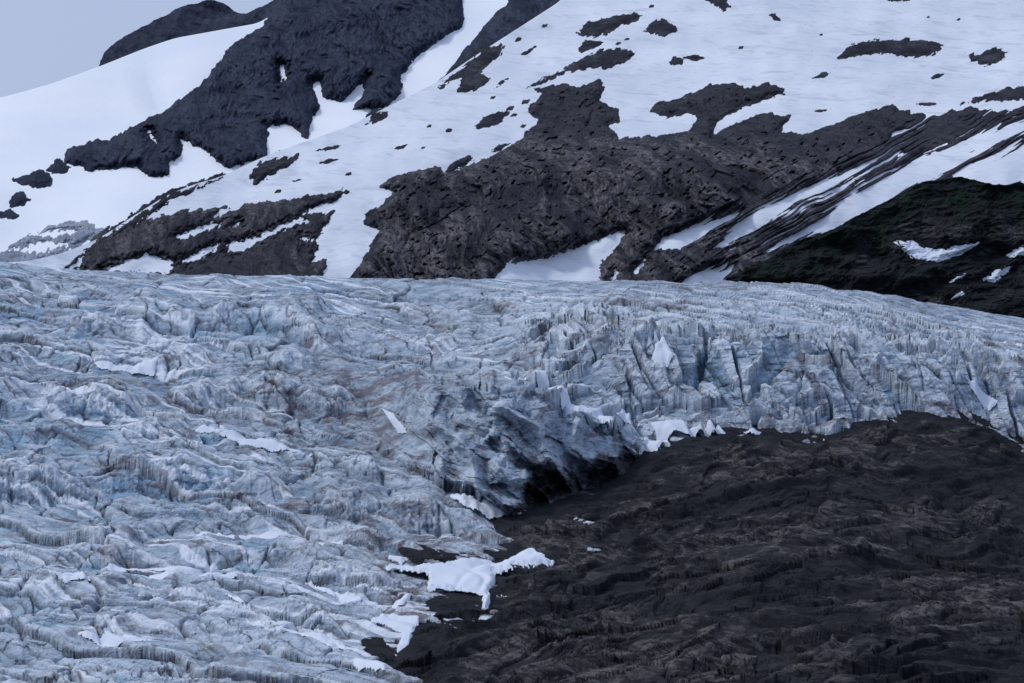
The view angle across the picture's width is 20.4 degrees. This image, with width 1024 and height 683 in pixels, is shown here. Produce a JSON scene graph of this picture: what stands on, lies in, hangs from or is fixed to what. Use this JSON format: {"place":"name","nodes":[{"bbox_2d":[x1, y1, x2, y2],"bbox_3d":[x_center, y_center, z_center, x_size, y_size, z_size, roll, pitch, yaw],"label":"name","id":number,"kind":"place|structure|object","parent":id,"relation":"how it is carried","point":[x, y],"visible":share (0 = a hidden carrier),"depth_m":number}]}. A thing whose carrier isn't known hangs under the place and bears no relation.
{"place":"outdoors","nodes":[
{"label":"outdoors","id":0,"kind":"place"},
{"bbox_2d":[0,0,272,97],"label":"sky","id":1,"kind":"structure","parent":0,"point":[43,42]},
{"bbox_2d":[99,0,272,65],"bbox_3d":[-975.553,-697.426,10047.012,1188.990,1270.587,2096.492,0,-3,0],"label":"rocky peak","id":2,"kind":"structure","parent":0,"point":[205,16],"depth_m":9856.39},
{"bbox_2d":[64,188,351,276],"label":"rocky spur","id":3,"kind":"structure","parent":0,"point":[287,251],"depth_m":3891.51},
{"bbox_2d":[0,0,507,255],"bbox_3d":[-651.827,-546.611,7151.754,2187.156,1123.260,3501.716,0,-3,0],"label":"snow dome","id":4,"kind":"structure","parent":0,"point":[43,127],"depth_m":6681.97},
{"bbox_2d":[0,208,18,219],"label":"rock outcrop","id":5,"kind":"object","parent":4,"relation":"on","point":[9,213],"visible":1,"depth_m":5901.99},
{"bbox_2d":[9,191,30,207],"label":"rock outcrop","id":6,"kind":"object","parent":4,"relation":"on","point":[19,198],"visible":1,"depth_m":6007.09},
{"bbox_2d":[12,169,52,188],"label":"rock outcrop","id":7,"kind":"object","parent":4,"relation":"on","point":[38,179],"visible":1,"depth_m":6130.07},
{"bbox_2d":[0,220,103,261],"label":"crevassed ice patch","id":8,"kind":"structure","parent":4,"relation":"on","point":[84,233],"depth_m":5736.27},
{"bbox_2d":[46,158,70,173],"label":"rock outcrop","id":9,"kind":"object","parent":4,"relation":"on","point":[59,165],"visible":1,"depth_m":6220.10},
{"bbox_2d":[64,0,464,176],"bbox_3d":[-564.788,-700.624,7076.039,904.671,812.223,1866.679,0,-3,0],"label":"rock ridge","id":10,"kind":"object","parent":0,"point":[235,105],"visible":0.99,"depth_m":6965.75},
{"bbox_2d":[446,0,559,73],"bbox_3d":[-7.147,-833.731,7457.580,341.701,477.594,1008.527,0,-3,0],"label":"rock ridge","id":11,"kind":"object","parent":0,"point":[508,18],"visible":0.48,"depth_m":7474.45},
{"bbox_2d":[0,261,1023,682],"bbox_3d":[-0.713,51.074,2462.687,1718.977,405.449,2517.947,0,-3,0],"label":"glacier","id":12,"kind":"object","parent":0,"point":[100,469],"visible":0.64,"depth_m":2532.22},
{"bbox_2d":[45,569,99,582],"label":"snow patch","id":13,"kind":"object","parent":12,"relation":"on","point":[68,577],"visible":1,"depth_m":1826.76},
{"bbox_2d":[78,630,153,646],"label":"snow patch","id":14,"kind":"object","parent":12,"relation":"on","point":[107,638],"visible":0.97,"depth_m":1654.76},
{"bbox_2d":[95,357,158,375],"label":"snow patch","id":15,"kind":"object","parent":12,"relation":"on","point":[147,367],"visible":1,"depth_m":2777.22},
{"bbox_2d":[134,570,173,579],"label":"snow patch","id":16,"kind":"object","parent":12,"relation":"on","point":[162,575],"visible":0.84,"depth_m":1851.45},
{"bbox_2d":[105,563,247,578],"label":"snow patch","id":17,"kind":"object","parent":12,"relation":"on","point":[183,569],"visible":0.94,"depth_m":1880.45},
{"bbox_2d":[187,425,313,455],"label":"snow patch","id":18,"kind":"object","parent":12,"relation":"on","point":[270,445],"visible":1,"depth_m":2412.89},
{"bbox_2d":[189,531,342,545],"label":"snow patch","id":19,"kind":"object","parent":12,"relation":"on","point":[269,534],"visible":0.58,"depth_m":2051.78},
{"bbox_2d":[250,454,313,474],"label":"snow patch","id":20,"kind":"object","parent":12,"relation":"on","point":[258,456],"visible":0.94,"depth_m":2341.18},
{"bbox_2d":[226,593,370,654],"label":"snow patch","id":21,"kind":"object","parent":12,"relation":"on","point":[336,643],"visible":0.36,"depth_m":1647.35},
{"bbox_2d":[264,625,370,656],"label":"snow patch","id":22,"kind":"object","parent":12,"relation":"on","point":[333,646],"visible":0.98,"depth_m":1609.13},
{"bbox_2d":[305,581,384,607],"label":"snow patch","id":23,"kind":"object","parent":12,"relation":"on","point":[340,598],"visible":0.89,"depth_m":1825.99},
{"bbox_2d":[348,658,391,671],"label":"snow patch","id":24,"kind":"object","parent":12,"relation":"on","point":[361,663],"visible":0.96,"depth_m":1523.51},
{"bbox_2d":[383,409,406,432],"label":"snow patch","id":25,"kind":"object","parent":12,"relation":"on","point":[396,423],"visible":1,"depth_m":2469.89},
{"bbox_2d":[388,555,408,564],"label":"snow patch","id":26,"kind":"object","parent":12,"relation":"on","point":[399,559],"visible":0.99,"depth_m":1990.46},
{"bbox_2d":[391,593,411,607],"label":"snow patch","id":27,"kind":"object","parent":12,"relation":"on","point":[403,599],"visible":0.97,"depth_m":1800.76},
{"bbox_2d":[526,370,553,389],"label":"snow patch","id":28,"kind":"object","parent":12,"relation":"on","point":[542,378],"visible":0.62,"depth_m":2650.44},
{"bbox_2d":[556,385,639,430],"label":"snow patch","id":29,"kind":"object","parent":12,"relation":"on","point":[568,406],"visible":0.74,"depth_m":2532.83},
{"bbox_2d":[651,330,672,366],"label":"snow patch","id":30,"kind":"object","parent":12,"relation":"on","point":[662,353],"visible":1,"depth_m":2622.57},
{"bbox_2d":[966,377,997,410],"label":"snow patch","id":31,"kind":"object","parent":12,"relation":"on","point":[989,402],"visible":0.98,"depth_m":2617.44},
{"bbox_2d":[8,0,1023,282],"bbox_3d":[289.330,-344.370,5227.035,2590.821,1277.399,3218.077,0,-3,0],"label":"snow slope","id":32,"kind":"structure","parent":0,"point":[792,52],"depth_m":4709.73},
{"bbox_2d":[105,172,225,238],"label":"rock outcrop","id":33,"kind":"object","parent":32,"relation":"on","point":[172,193],"visible":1,"depth_m":4059.51},
{"bbox_2d":[249,150,298,184],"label":"rock outcrop","id":34,"kind":"object","parent":32,"relation":"on","point":[262,171],"visible":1,"depth_m":4235.77},
{"bbox_2d":[316,145,340,150],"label":"rock outcrop","id":35,"kind":"object","parent":32,"relation":"on","point":[331,147],"visible":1,"depth_m":4328.15},
{"bbox_2d":[319,158,338,163],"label":"rock outcrop","id":36,"kind":"object","parent":32,"relation":"on","point":[328,161],"visible":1,"depth_m":4249.94},
{"bbox_2d":[365,108,387,124],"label":"rock outcrop","id":37,"kind":"object","parent":32,"relation":"on","point":[376,116],"visible":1,"depth_m":4570.70},
{"bbox_2d":[395,144,407,149],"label":"rock outcrop","id":38,"kind":"object","parent":32,"relation":"on","point":[401,147],"visible":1,"depth_m":4314.86},
{"bbox_2d":[445,155,473,172],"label":"rock outcrop","id":39,"kind":"object","parent":32,"relation":"on","point":[460,163],"visible":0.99,"depth_m":4224.10},
{"bbox_2d":[438,40,504,92],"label":"rock outcrop","id":40,"kind":"object","parent":32,"relation":"on","point":[472,77],"visible":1,"depth_m":4947.38},
{"bbox_2d":[474,110,509,129],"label":"rock outcrop","id":41,"kind":"object","parent":32,"relation":"on","point":[493,119],"visible":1,"depth_m":4542.88},
{"bbox_2d":[492,143,510,151],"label":"rock outcrop","id":42,"kind":"object","parent":32,"relation":"on","point":[499,148],"visible":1,"depth_m":4339.72},
{"bbox_2d":[494,78,508,88],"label":"rock outcrop","id":43,"kind":"object","parent":32,"relation":"on","point":[501,82],"visible":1,"depth_m":4851.78},
{"bbox_2d":[521,99,529,103],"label":"rock outcrop","id":44,"kind":"object","parent":32,"relation":"on","point":[525,101],"visible":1,"depth_m":4706.30},
{"bbox_2d":[521,46,536,54],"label":"rock outcrop","id":45,"kind":"object","parent":32,"relation":"on","point":[528,51],"visible":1,"depth_m":5168.02},
{"bbox_2d":[526,70,564,88],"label":"rock outcrop","id":46,"kind":"object","parent":32,"relation":"on","point":[550,78],"visible":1,"depth_m":4919.25},
{"bbox_2d":[578,40,602,52],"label":"rock outcrop","id":47,"kind":"object","parent":32,"relation":"on","point":[586,45],"visible":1,"depth_m":5189.06},
{"bbox_2d":[563,47,634,72],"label":"rock outcrop","id":48,"kind":"object","parent":32,"relation":"on","point":[607,59],"visible":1,"depth_m":5063.38},
{"bbox_2d":[575,12,642,38],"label":"rock outcrop","id":49,"kind":"object","parent":32,"relation":"on","point":[598,28],"visible":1,"depth_m":5354.11},
{"bbox_2d":[643,18,677,36],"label":"rock outcrop","id":50,"kind":"object","parent":32,"relation":"on","point":[662,27],"visible":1,"depth_m":5295.69},
{"bbox_2d":[669,56,683,65],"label":"rock outcrop","id":51,"kind":"object","parent":32,"relation":"on","point":[675,60],"visible":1,"depth_m":5060.87},
{"bbox_2d":[683,55,703,60],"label":"rock outcrop","id":52,"kind":"object","parent":32,"relation":"on","point":[694,57],"visible":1,"depth_m":5080.97},
{"bbox_2d":[705,0,730,11],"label":"rock outcrop","id":53,"kind":"object","parent":32,"relation":"on","point":[723,5],"visible":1,"depth_m":5477.03},
{"bbox_2d":[769,13,780,20],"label":"rock outcrop","id":54,"kind":"object","parent":32,"relation":"on","point":[774,16],"visible":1,"depth_m":5328.21},
{"bbox_2d":[812,72,828,78],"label":"rock outcrop","id":55,"kind":"object","parent":32,"relation":"on","point":[822,74],"visible":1,"depth_m":4884.19},
{"bbox_2d":[837,37,943,59],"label":"rock outcrop","id":56,"kind":"object","parent":32,"relation":"on","point":[905,47],"visible":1,"depth_m":5101.90},
{"bbox_2d":[916,102,935,105],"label":"rock outcrop","id":57,"kind":"object","parent":32,"relation":"on","point":[928,104],"visible":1,"depth_m":4691.78},
{"bbox_2d":[931,73,943,78],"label":"rock outcrop","id":58,"kind":"object","parent":32,"relation":"on","point":[937,76],"visible":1,"depth_m":4902.60},
{"bbox_2d":[968,47,1006,66],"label":"rock outcrop","id":59,"kind":"object","parent":32,"relation":"on","point":[994,55],"visible":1,"depth_m":5048.50},
{"bbox_2d":[960,86,1023,105],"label":"rock outcrop","id":60,"kind":"object","parent":32,"relation":"on","point":[1007,93],"visible":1,"depth_m":4729.81},
{"bbox_2d":[350,79,1023,282],"bbox_3d":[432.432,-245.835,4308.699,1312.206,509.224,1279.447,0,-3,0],"label":"cliff","id":61,"kind":"structure","parent":0,"point":[570,169],"depth_m":4043.86},
{"bbox_2d":[361,410,1023,682],"bbox_3d":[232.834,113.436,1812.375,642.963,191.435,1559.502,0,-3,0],"label":"bedrock knoll","id":62,"kind":"structure","parent":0,"point":[882,551],"depth_m":1860.22},
{"bbox_2d":[371,613,417,655],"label":"snow patch","id":63,"kind":"object","parent":62,"relation":"on","point":[405,625],"visible":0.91,"depth_m":1703.49},
{"bbox_2d":[385,548,554,595],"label":"snow patch","id":64,"kind":"object","parent":62,"relation":"on","point":[475,575],"visible":1,"depth_m":1906.96},
{"bbox_2d":[450,493,520,518],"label":"snow patch","id":65,"kind":"object","parent":62,"relation":"on","point":[488,509],"visible":0.96,"depth_m":2172.51},
{"bbox_2d":[482,592,489,608],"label":"snow patch","id":66,"kind":"object","parent":62,"relation":"on","point":[486,600],"visible":1,"depth_m":1786.02},
{"bbox_2d":[642,437,662,451],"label":"snow patch","id":67,"kind":"object","parent":62,"relation":"on","point":[652,446],"visible":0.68,"depth_m":2448.08},
{"bbox_2d":[651,419,725,439],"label":"snow patch","id":68,"kind":"object","parent":62,"relation":"on","point":[664,429],"visible":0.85,"depth_m":2503.13},
{"bbox_2d":[744,428,760,434],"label":"snow patch","id":69,"kind":"object","parent":62,"relation":"on","point":[751,430],"visible":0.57,"depth_m":2489.80},
{"bbox_2d":[723,177,1023,317],"bbox_3d":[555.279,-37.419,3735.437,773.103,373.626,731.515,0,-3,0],"label":"hillside","id":70,"kind":"structure","parent":0,"point":[862,252],"depth_m":3629.43},
{"bbox_2d":[894,240,979,261],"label":"snow patch","id":71,"kind":"object","parent":70,"relation":"on","point":[914,250],"visible":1,"depth_m":3616.14},
{"bbox_2d":[949,273,964,282],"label":"snow patch","id":72,"kind":"object","parent":70,"relation":"on","point":[958,277],"visible":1,"depth_m":3559.57},
{"bbox_2d":[951,291,964,299],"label":"snow patch","id":73,"kind":"object","parent":70,"relation":"on","point":[961,293],"visible":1,"depth_m":3524.54},
{"bbox_2d":[983,266,1009,281],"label":"snow patch","id":74,"kind":"object","parent":70,"relation":"on","point":[997,273],"visible":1,"depth_m":3586.33},
{"bbox_2d":[1006,245,1023,257],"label":"snow patch","id":75,"kind":"object","parent":70,"relation":"on","point":[1018,251],"visible":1,"depth_m":3630.38}
]}

